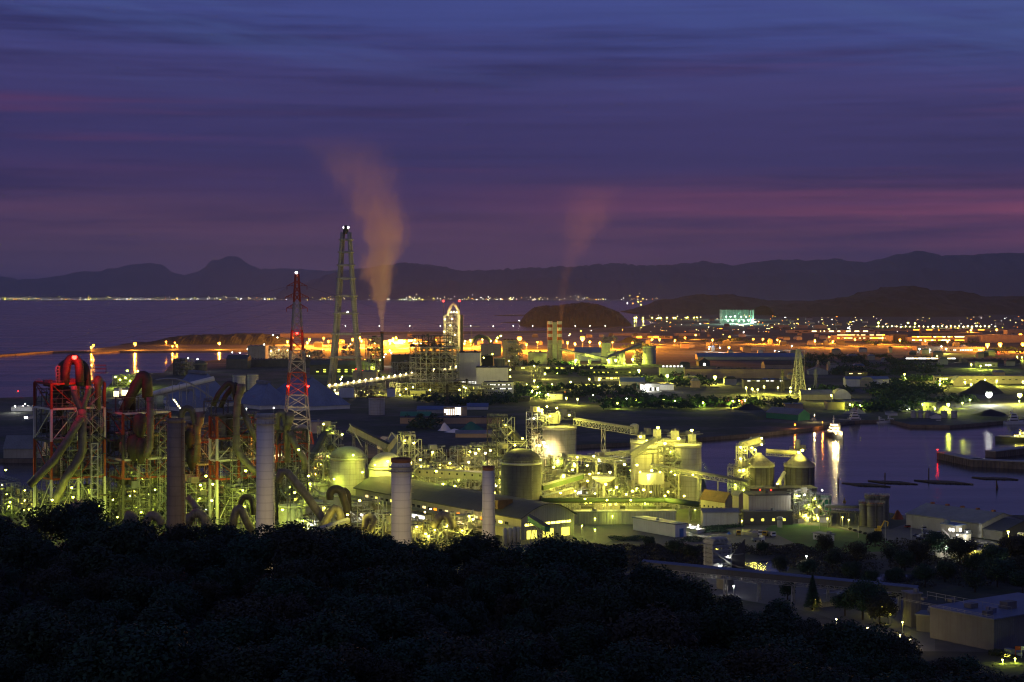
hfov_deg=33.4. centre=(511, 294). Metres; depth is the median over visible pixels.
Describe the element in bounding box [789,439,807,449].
process unit
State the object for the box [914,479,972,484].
log raft
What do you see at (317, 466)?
process unit
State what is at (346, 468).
silo
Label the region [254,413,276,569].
chimney
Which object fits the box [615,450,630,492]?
process unit
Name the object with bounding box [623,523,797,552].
yard
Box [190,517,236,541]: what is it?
tree
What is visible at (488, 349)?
building
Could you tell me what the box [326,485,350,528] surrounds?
process duct
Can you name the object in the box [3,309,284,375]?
power line
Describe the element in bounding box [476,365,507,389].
building
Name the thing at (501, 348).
power line
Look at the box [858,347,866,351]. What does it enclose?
house
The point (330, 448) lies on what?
process unit
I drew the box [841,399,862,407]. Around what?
building
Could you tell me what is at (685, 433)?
process unit
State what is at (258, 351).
building
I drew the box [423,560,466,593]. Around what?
tree
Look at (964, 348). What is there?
building
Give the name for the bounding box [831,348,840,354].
house
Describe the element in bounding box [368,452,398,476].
silo
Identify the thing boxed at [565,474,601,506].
process unit
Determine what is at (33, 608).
tree
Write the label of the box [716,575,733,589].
building
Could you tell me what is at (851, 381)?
building
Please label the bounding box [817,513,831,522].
building
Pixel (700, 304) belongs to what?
hills
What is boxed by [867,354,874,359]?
house
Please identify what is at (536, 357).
building
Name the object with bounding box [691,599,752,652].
tree
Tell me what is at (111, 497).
process unit
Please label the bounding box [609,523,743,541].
hedge scrub
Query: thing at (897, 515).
heap
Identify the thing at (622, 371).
building
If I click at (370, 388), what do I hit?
process unit
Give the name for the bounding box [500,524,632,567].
yard
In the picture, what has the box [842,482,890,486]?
log raft
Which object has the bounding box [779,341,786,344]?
house
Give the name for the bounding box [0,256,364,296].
mountains
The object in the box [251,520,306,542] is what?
tree
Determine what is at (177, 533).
tree
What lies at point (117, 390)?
building
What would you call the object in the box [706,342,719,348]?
process unit
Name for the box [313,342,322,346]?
house
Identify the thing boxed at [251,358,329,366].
building
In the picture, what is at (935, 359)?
building
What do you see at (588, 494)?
building
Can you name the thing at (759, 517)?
building
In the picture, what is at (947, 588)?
ground
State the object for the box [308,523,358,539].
tree
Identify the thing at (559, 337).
banded chimney
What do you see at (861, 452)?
water
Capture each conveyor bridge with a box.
[314,453,330,481]
[567,454,625,507]
[573,417,634,473]
[604,447,662,505]
[649,463,747,509]
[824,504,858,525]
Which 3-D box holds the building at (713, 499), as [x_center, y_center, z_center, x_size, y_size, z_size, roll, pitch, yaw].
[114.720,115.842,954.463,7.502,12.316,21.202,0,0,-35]
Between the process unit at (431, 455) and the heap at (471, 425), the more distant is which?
the heap at (471, 425)
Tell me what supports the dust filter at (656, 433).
on the silo at (644, 462)
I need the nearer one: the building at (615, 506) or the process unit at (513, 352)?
the building at (615, 506)
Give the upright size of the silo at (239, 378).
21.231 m
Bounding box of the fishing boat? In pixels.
[877,416,888,422]
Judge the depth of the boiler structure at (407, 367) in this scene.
2294.41 m
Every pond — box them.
[745,560,788,571]
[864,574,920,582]
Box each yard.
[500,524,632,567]
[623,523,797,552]
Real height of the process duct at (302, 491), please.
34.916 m
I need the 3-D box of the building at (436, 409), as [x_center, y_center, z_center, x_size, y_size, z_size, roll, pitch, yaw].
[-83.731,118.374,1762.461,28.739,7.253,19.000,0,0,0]
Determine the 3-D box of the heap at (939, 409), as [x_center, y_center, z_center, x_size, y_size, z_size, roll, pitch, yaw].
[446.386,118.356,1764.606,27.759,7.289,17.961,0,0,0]
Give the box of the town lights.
[642,316,1006,331]
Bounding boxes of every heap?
[438,423,450,430]
[460,421,483,429]
[614,337,645,342]
[731,404,762,409]
[844,407,865,413]
[891,510,902,519]
[932,406,951,412]
[960,380,1002,393]
[972,409,1006,415]
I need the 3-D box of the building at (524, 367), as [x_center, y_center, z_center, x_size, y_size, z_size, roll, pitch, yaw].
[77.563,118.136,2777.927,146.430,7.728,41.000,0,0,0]
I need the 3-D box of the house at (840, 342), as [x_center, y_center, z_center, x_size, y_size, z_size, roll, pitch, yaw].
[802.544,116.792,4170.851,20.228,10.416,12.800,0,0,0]
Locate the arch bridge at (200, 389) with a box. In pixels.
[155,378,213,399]
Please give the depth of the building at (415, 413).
1656.01 m
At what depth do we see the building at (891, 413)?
1721.42 m
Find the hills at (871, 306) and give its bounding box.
[751,296,984,316]
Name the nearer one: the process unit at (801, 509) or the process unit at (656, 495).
the process unit at (801, 509)
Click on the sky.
(181, 136)
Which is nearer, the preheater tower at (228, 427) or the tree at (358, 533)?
the tree at (358, 533)
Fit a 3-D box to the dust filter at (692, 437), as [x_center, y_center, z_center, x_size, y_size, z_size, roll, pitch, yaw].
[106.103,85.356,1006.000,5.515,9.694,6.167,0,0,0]
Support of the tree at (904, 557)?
on the ground at (947, 588)
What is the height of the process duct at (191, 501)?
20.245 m
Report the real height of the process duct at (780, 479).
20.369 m
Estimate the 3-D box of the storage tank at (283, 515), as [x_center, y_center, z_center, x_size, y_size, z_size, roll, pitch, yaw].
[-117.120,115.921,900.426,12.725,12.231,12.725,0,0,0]
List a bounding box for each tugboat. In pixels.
[840,406,860,419]
[1003,409,1023,423]
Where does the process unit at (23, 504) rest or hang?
on the ground at (947, 588)
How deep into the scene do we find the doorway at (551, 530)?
858.83 m
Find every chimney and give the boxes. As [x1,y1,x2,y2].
[166,418,185,530]
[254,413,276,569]
[327,225,362,384]
[380,332,383,369]
[389,457,413,543]
[482,465,495,546]
[547,321,552,360]
[557,321,561,361]
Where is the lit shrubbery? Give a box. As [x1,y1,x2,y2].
[903,392,979,402]
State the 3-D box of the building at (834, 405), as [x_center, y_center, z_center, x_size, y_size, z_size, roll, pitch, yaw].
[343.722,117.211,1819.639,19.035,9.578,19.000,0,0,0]
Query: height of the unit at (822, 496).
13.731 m
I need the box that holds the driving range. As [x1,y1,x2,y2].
[719,310,752,323]
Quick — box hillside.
[0,561,1023,681]
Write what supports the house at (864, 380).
on the ground at (712, 422)
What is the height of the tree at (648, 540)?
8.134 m
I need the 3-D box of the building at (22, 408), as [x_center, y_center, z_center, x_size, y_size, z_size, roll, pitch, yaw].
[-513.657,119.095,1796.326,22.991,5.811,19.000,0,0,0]
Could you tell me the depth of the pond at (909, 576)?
733.45 m
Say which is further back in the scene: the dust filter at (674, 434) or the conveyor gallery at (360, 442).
the conveyor gallery at (360, 442)
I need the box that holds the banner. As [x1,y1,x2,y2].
[1015,646,1020,656]
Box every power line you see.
[2,298,283,363]
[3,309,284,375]
[309,309,682,374]
[310,298,687,367]
[319,290,687,360]
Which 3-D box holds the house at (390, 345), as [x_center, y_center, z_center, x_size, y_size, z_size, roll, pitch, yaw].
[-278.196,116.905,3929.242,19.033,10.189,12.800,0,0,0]
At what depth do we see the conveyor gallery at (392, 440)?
1043.64 m
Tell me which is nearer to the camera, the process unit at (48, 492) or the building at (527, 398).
the process unit at (48, 492)
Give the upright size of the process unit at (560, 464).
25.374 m
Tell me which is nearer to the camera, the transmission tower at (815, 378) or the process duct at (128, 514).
the process duct at (128, 514)
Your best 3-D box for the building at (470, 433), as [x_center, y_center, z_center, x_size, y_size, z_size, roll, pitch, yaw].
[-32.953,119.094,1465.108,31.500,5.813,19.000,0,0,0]
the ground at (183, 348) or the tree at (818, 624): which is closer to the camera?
the tree at (818, 624)
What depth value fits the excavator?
874.64 m
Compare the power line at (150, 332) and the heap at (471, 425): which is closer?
the power line at (150, 332)
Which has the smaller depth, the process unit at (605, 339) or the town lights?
the process unit at (605, 339)
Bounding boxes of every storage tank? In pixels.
[278,501,301,526]
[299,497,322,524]
[302,480,328,495]
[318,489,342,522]
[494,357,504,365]
[777,516,782,527]
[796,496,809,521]
[910,410,916,417]
[917,410,923,417]
[924,410,930,417]
[941,410,947,417]
[951,410,956,417]
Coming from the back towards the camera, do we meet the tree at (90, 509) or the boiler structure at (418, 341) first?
the boiler structure at (418, 341)
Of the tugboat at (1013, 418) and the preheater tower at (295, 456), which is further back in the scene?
the tugboat at (1013, 418)
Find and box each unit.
[0,475,25,513]
[12,483,44,517]
[38,488,75,506]
[80,483,113,516]
[106,466,143,521]
[112,373,136,385]
[133,470,166,520]
[175,358,194,374]
[185,474,221,520]
[206,475,234,516]
[225,482,255,524]
[269,346,296,356]
[274,483,300,509]
[295,349,326,358]
[296,477,319,495]
[297,500,336,529]
[310,457,329,486]
[317,421,343,487]
[340,341,354,355]
[351,495,388,533]
[351,500,367,529]
[352,382,386,396]
[374,509,390,535]
[397,431,421,480]
[411,519,454,540]
[412,460,434,481]
[417,444,446,483]
[430,457,468,487]
[439,510,481,535]
[450,444,486,489]
[470,441,500,483]
[485,460,500,493]
[487,413,514,493]
[505,340,526,367]
[526,406,554,462]
[531,366,543,378]
[540,453,570,491]
[541,409,575,420]
[542,463,546,494]
[543,469,575,497]
[565,454,599,492]
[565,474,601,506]
[587,449,626,493]
[592,473,627,505]
[600,335,617,341]
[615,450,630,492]
[617,480,644,505]
[630,423,669,435]
[632,339,645,364]
[632,491,674,505]
[658,443,682,506]
[667,428,702,436]
[704,536,744,568]
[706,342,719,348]
[727,464,749,493]
[736,443,754,490]
[787,487,819,522]
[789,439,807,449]
[807,491,832,521]
[814,493,831,517]
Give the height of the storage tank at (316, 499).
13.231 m
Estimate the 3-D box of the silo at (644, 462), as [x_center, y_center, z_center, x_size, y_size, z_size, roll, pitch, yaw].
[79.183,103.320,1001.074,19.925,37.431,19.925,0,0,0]
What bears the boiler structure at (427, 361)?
on the ground at (712, 422)
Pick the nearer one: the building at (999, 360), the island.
the building at (999, 360)
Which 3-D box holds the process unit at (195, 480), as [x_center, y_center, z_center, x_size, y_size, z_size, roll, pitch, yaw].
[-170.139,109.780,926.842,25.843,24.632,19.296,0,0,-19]
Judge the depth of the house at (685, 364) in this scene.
2801.00 m
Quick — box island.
[519,302,633,325]
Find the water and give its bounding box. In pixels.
[0,300,1023,515]
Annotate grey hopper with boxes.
[638,472,663,504]
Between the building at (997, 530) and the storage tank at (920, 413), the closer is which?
the building at (997, 530)
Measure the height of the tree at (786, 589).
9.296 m
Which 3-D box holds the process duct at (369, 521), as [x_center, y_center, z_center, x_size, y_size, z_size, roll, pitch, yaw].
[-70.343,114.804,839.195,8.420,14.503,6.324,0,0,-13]
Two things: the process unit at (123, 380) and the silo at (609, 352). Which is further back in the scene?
the silo at (609, 352)
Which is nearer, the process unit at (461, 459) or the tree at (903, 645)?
the tree at (903, 645)
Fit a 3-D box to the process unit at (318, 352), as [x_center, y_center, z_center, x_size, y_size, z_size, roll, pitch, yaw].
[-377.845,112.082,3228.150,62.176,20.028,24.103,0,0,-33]
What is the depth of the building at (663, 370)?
2570.66 m
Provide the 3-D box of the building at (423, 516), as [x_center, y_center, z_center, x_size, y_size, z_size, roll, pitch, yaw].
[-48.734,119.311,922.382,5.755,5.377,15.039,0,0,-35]
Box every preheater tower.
[27,354,118,518]
[107,371,170,522]
[160,405,222,515]
[203,381,258,524]
[274,410,321,519]
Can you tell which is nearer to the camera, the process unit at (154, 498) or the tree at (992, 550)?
the tree at (992, 550)
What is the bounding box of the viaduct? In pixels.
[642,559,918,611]
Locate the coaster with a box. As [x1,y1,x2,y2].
[995,431,1023,441]
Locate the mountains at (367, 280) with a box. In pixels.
[273,251,1023,298]
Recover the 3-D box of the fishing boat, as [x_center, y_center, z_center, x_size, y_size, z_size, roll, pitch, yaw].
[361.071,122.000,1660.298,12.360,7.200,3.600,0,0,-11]
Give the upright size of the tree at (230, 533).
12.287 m
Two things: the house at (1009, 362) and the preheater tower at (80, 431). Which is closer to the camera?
the preheater tower at (80, 431)
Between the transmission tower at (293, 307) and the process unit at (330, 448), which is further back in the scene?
the transmission tower at (293, 307)
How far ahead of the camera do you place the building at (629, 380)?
2302.62 m
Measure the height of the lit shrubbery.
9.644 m
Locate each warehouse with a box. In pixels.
[766,407,810,420]
[905,502,1023,537]
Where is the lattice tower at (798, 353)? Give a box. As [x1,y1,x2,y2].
[789,349,805,393]
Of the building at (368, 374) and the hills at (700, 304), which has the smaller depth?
the building at (368, 374)
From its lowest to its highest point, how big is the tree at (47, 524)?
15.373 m
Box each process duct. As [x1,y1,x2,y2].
[70,498,83,506]
[123,510,140,523]
[143,511,165,535]
[185,494,217,526]
[186,508,211,537]
[229,505,254,533]
[236,494,255,529]
[275,468,324,526]
[319,504,343,525]
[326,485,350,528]
[343,487,351,514]
[361,513,376,534]
[429,511,456,541]
[470,334,490,343]
[470,336,490,345]
[776,471,785,484]
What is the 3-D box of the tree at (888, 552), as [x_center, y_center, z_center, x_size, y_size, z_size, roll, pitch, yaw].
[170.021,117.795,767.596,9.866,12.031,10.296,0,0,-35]
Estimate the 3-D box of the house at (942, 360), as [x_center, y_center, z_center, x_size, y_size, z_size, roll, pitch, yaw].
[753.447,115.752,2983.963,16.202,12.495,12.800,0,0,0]
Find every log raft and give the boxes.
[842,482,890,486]
[868,480,917,484]
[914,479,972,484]
[972,477,1017,479]
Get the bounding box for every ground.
[0,297,371,299]
[0,313,1023,466]
[0,463,1023,651]
[91,334,279,353]
[275,332,664,349]
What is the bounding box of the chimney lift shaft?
[549,322,560,362]
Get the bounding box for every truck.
[751,535,764,541]
[767,531,775,536]
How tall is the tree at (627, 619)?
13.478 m
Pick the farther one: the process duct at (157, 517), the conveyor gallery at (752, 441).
the conveyor gallery at (752, 441)
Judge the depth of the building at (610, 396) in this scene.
1960.54 m
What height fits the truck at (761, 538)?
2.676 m
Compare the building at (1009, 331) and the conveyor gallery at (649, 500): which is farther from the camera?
the building at (1009, 331)
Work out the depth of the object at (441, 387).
2120.68 m
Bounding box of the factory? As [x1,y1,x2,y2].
[896,591,1023,649]
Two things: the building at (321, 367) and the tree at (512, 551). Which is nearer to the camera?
the tree at (512, 551)
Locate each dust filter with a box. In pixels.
[548,411,559,423]
[637,432,644,439]
[653,427,660,439]
[671,428,678,438]
[688,431,695,443]
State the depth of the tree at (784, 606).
407.24 m
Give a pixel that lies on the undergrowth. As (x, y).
(494, 622)
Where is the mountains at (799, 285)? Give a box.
[372,267,1023,299]
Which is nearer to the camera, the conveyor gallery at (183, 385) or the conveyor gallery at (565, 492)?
the conveyor gallery at (565, 492)
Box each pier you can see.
[937,451,1023,468]
[985,446,1023,457]
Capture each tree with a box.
[0,515,12,525]
[0,527,52,586]
[2,601,59,632]
[2,606,87,680]
[7,522,42,544]
[13,502,70,547]
[51,498,107,538]
[51,630,117,681]
[62,618,193,681]
[66,514,116,541]
[88,514,168,558]
[126,602,188,636]
[154,523,199,544]
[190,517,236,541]
[207,525,250,552]
[215,531,276,575]
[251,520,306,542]
[264,529,312,568]
[267,527,341,576]
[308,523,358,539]
[333,527,379,547]
[371,533,394,545]
[376,537,425,559]
[408,537,447,555]
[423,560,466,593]
[442,530,502,567]
[496,540,528,566]
[516,532,592,573]
[568,544,628,581]
[569,538,597,553]
[589,572,660,627]
[599,601,697,655]
[609,609,681,645]
[628,561,683,594]
[643,536,655,545]
[661,574,716,614]
[665,538,683,552]
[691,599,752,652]
[702,594,742,609]
[735,611,796,645]
[744,610,763,624]
[756,541,767,550]
[758,598,801,621]
[771,555,788,571]
[779,582,795,599]
[797,558,818,574]
[797,617,822,631]
[802,574,822,609]
[807,616,896,658]
[815,534,833,549]
[821,619,858,633]
[823,549,844,567]
[830,589,855,615]
[841,578,889,619]
[842,540,868,560]
[861,570,880,580]
[865,592,898,623]
[866,531,884,546]
[874,652,942,679]
[876,631,922,658]
[880,544,902,565]
[884,567,905,581]
[893,549,915,570]
[911,563,936,586]
[920,530,952,554]
[927,660,952,675]
[930,669,989,681]
[931,656,964,675]
[941,537,978,564]
[945,653,983,674]
[959,664,1005,679]
[961,552,987,568]
[977,556,1017,586]
[979,543,1009,564]
[981,674,1022,681]
[997,532,1023,556]
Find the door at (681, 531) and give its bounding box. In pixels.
[679,528,683,536]
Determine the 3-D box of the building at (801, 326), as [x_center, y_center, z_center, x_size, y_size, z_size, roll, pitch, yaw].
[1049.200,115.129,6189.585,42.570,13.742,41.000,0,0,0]
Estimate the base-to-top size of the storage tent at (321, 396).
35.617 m
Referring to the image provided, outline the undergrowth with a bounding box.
[1,540,729,681]
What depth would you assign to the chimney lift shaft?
3057.11 m
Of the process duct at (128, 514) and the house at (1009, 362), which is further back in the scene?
the house at (1009, 362)
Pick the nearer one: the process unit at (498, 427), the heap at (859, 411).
the process unit at (498, 427)
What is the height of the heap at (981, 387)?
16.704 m
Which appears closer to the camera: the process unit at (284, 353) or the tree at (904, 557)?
the tree at (904, 557)
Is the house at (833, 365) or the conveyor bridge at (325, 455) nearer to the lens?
the conveyor bridge at (325, 455)
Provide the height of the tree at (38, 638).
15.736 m
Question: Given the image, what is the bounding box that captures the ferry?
[825,418,843,438]
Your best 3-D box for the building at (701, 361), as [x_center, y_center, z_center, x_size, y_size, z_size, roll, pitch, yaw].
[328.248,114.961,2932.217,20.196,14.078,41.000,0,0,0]
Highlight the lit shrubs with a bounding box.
[891,592,1019,657]
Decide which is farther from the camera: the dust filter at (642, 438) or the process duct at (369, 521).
the dust filter at (642, 438)
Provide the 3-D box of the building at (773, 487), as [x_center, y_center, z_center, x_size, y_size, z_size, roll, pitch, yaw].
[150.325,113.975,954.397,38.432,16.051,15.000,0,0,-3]
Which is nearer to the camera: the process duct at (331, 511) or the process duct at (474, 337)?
the process duct at (331, 511)
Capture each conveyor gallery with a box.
[119,385,175,410]
[159,376,214,410]
[310,430,327,481]
[313,518,349,534]
[327,362,481,389]
[347,424,389,477]
[349,424,396,446]
[381,433,396,451]
[391,436,405,455]
[411,467,495,488]
[503,421,525,444]
[527,514,549,545]
[540,487,574,507]
[541,497,665,509]
[542,473,584,509]
[560,348,607,364]
[606,344,640,365]
[630,436,657,457]
[664,497,699,521]
[739,435,762,448]
[766,449,797,456]
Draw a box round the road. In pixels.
[793,516,927,548]
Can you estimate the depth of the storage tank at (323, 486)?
997.62 m
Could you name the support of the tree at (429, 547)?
on the hillside
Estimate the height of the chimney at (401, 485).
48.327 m
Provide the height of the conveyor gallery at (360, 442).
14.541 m
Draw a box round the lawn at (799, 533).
[766,524,894,551]
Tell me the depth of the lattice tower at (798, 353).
2106.01 m
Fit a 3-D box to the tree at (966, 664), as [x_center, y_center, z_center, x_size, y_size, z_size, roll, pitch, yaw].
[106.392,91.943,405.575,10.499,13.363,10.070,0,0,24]
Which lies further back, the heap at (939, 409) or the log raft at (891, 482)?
the heap at (939, 409)
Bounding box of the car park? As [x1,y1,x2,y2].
[900,532,1002,548]
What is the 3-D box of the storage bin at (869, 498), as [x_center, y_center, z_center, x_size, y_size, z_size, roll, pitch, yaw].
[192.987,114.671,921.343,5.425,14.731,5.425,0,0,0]
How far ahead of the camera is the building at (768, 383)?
2215.14 m
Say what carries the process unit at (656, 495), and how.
on the ground at (947, 588)
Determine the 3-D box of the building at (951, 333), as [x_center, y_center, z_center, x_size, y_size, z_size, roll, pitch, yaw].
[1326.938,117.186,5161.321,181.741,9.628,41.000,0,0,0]
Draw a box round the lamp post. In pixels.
[986,390,991,396]
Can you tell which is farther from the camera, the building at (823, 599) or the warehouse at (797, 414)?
the warehouse at (797, 414)
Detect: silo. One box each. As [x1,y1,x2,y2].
[193,360,207,370]
[232,374,245,391]
[247,374,258,389]
[329,446,366,502]
[368,397,384,414]
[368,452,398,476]
[500,448,541,500]
[542,424,576,488]
[607,350,615,363]
[616,350,624,363]
[630,437,663,504]
[642,346,655,363]
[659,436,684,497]
[674,441,701,505]
[745,453,774,485]
[784,453,814,485]
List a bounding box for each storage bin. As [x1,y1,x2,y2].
[859,500,868,525]
[864,493,874,502]
[867,501,876,526]
[872,493,881,502]
[875,501,884,526]
[880,493,889,521]
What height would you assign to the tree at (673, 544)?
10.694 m
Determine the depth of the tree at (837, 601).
646.06 m
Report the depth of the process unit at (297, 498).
937.01 m
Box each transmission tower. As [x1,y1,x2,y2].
[281,274,313,443]
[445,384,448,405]
[780,370,784,391]
[813,370,817,387]
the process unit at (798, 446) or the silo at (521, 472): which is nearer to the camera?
the silo at (521, 472)
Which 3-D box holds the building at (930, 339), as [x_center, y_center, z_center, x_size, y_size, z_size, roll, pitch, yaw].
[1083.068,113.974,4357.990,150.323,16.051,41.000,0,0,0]
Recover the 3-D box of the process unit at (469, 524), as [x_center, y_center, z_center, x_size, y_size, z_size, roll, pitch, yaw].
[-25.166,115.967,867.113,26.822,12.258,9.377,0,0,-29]
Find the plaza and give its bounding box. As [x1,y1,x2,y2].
[705,575,934,650]
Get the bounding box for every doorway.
[527,530,536,538]
[543,528,552,536]
[562,527,568,535]
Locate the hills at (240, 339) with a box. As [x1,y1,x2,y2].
[120,333,294,344]
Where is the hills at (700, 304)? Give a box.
[620,286,1023,314]
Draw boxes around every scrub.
[588,538,1014,587]
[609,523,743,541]
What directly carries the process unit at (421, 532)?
on the ground at (947, 588)
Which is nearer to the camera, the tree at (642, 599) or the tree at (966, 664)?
the tree at (642, 599)
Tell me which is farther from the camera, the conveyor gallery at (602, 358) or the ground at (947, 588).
the conveyor gallery at (602, 358)
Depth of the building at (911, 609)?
627.27 m
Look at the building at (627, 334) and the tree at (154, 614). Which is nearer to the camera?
the tree at (154, 614)
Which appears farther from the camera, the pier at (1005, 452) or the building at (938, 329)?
the building at (938, 329)
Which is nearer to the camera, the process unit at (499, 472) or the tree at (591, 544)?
the tree at (591, 544)
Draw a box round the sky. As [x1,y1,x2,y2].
[0,0,1023,279]
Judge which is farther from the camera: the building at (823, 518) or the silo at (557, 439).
the silo at (557, 439)
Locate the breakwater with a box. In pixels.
[0,351,90,356]
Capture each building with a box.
[3,435,48,457]
[11,405,32,410]
[23,414,32,419]
[113,387,121,397]
[122,387,128,395]
[173,358,186,374]
[226,355,250,368]
[247,345,268,358]
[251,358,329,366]
[280,333,331,337]
[310,360,374,374]
[310,419,324,432]
[339,386,353,397]
[352,370,378,381]
[387,340,425,344]
[387,386,395,396]
[391,354,419,367]
[399,414,502,423]
[400,411,431,415]
[410,389,425,394]
[411,510,431,521]
[411,516,421,536]
[416,406,442,412]
[443,404,466,415]
[455,430,491,437]
[456,350,481,387]
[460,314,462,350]
[467,403,488,409]
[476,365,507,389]
[480,343,500,355]
[481,354,492,365]
[484,380,513,395]
[500,396,529,400]
[502,339,517,359]
[515,365,603,369]
[528,351,546,363]
[545,392,562,399]
[573,508,676,524]
[574,347,600,360]
[576,491,599,507]
[580,368,639,374]
[594,375,639,380]
[595,496,620,509]
[601,342,610,362]
[606,395,637,397]
[613,333,649,335]
[619,377,644,384]
[632,516,687,536]
[633,335,671,338]
[640,382,659,391]
[659,366,683,374]
[660,383,673,389]
[674,332,699,335]
[683,367,792,377]
[686,526,705,533]
[695,353,803,359]
[696,357,709,365]
[699,489,731,507]
[700,508,739,525]
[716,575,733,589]
[731,490,742,512]
[740,346,764,350]
[741,378,790,388]
[741,507,793,524]
[742,489,791,509]
[744,484,817,512]
[761,361,792,367]
[782,402,802,408]
[785,329,874,332]
[795,325,807,327]
[798,390,832,399]
[807,367,827,374]
[812,531,835,539]
[813,324,826,328]
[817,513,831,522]
[818,592,836,607]
[824,400,843,409]
[831,334,888,340]
[832,388,850,398]
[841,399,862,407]
[843,376,888,386]
[845,371,866,375]
[872,328,1021,330]
[885,335,892,342]
[885,411,896,415]
[890,334,907,340]
[899,357,958,361]
[899,404,910,411]
[901,588,922,626]
[905,336,966,342]
[913,345,940,350]
[915,608,929,631]
[919,400,936,409]
[921,332,982,334]
[929,412,941,418]
[933,374,1023,383]
[933,375,949,383]
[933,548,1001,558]
[940,519,966,537]
[942,346,984,351]
[950,375,964,385]
[956,529,971,540]
[962,358,1019,362]
[968,361,997,366]
[978,334,1023,342]
[982,518,1023,540]
[1004,329,1023,334]
[1004,648,1023,656]
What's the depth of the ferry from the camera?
1490.47 m
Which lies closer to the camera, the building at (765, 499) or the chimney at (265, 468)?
the chimney at (265, 468)
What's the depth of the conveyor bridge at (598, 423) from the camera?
1041.70 m
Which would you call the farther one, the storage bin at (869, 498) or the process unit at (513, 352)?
the process unit at (513, 352)
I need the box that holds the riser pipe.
[297,424,309,490]
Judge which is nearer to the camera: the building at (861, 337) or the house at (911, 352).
the house at (911, 352)
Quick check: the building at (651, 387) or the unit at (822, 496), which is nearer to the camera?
the unit at (822, 496)
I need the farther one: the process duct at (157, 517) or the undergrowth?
the process duct at (157, 517)
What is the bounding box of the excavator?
[875,520,888,531]
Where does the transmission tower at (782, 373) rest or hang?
on the ground at (712, 422)
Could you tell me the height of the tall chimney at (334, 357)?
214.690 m
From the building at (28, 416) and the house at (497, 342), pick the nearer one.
the building at (28, 416)
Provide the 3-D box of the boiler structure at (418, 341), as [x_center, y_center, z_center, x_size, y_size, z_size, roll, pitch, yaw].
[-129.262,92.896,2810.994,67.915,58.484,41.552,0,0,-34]
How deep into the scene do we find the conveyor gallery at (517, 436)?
970.22 m
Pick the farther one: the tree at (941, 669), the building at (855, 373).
the building at (855, 373)
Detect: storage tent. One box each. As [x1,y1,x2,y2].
[163,370,233,406]
[164,388,207,411]
[241,380,283,409]
[277,374,350,410]
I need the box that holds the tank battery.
[503,526,520,545]
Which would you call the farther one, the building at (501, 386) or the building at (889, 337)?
the building at (889, 337)
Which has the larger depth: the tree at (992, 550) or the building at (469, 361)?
the building at (469, 361)
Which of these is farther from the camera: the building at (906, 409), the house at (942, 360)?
the house at (942, 360)
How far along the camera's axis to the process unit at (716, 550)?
750.66 m
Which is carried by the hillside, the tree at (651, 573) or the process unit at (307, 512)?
the tree at (651, 573)
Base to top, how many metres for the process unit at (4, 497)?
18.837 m
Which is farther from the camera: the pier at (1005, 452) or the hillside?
the pier at (1005, 452)
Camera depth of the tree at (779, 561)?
741.88 m
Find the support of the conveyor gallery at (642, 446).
attached to the conveyor bridge at (627, 452)
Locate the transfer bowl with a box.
[592,475,615,509]
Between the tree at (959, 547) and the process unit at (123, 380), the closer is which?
the tree at (959, 547)
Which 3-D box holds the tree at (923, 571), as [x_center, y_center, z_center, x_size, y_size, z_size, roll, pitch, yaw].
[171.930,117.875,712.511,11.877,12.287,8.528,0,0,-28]
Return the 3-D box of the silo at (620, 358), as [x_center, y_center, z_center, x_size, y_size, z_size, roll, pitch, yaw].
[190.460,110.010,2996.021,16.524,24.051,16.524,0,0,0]
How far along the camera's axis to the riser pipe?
944.11 m
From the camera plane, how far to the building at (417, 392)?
2071.88 m
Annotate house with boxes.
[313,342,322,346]
[387,343,394,347]
[464,342,470,346]
[493,340,501,344]
[679,362,689,367]
[681,343,688,347]
[683,375,697,381]
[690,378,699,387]
[723,376,736,384]
[738,333,745,336]
[742,346,750,351]
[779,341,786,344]
[787,373,794,381]
[807,340,814,344]
[827,363,837,370]
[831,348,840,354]
[836,340,844,344]
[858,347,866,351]
[860,327,869,329]
[860,377,872,386]
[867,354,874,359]
[908,351,916,354]
[920,348,928,353]
[932,351,942,356]
[938,357,947,364]
[952,342,959,345]
[976,352,983,357]
[985,350,994,354]
[993,370,1004,374]
[1004,359,1014,365]
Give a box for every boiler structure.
[365,335,382,375]
[390,360,414,385]
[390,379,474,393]
[410,334,452,366]
[410,344,459,389]
[443,302,459,361]
[462,382,513,395]
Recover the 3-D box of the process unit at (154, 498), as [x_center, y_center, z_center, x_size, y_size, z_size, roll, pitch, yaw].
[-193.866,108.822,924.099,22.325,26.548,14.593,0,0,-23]
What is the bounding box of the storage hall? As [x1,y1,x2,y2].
[351,476,577,539]
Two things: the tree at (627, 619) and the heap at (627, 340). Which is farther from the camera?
the heap at (627, 340)
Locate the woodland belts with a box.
[405,337,1023,428]
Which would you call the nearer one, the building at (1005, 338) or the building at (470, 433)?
the building at (470, 433)
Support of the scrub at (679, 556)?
on the ground at (947, 588)
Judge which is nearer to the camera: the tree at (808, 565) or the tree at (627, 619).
the tree at (627, 619)
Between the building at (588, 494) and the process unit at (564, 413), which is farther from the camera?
the process unit at (564, 413)
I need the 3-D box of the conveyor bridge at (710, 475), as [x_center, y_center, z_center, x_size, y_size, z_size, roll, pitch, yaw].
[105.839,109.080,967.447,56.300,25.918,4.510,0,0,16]

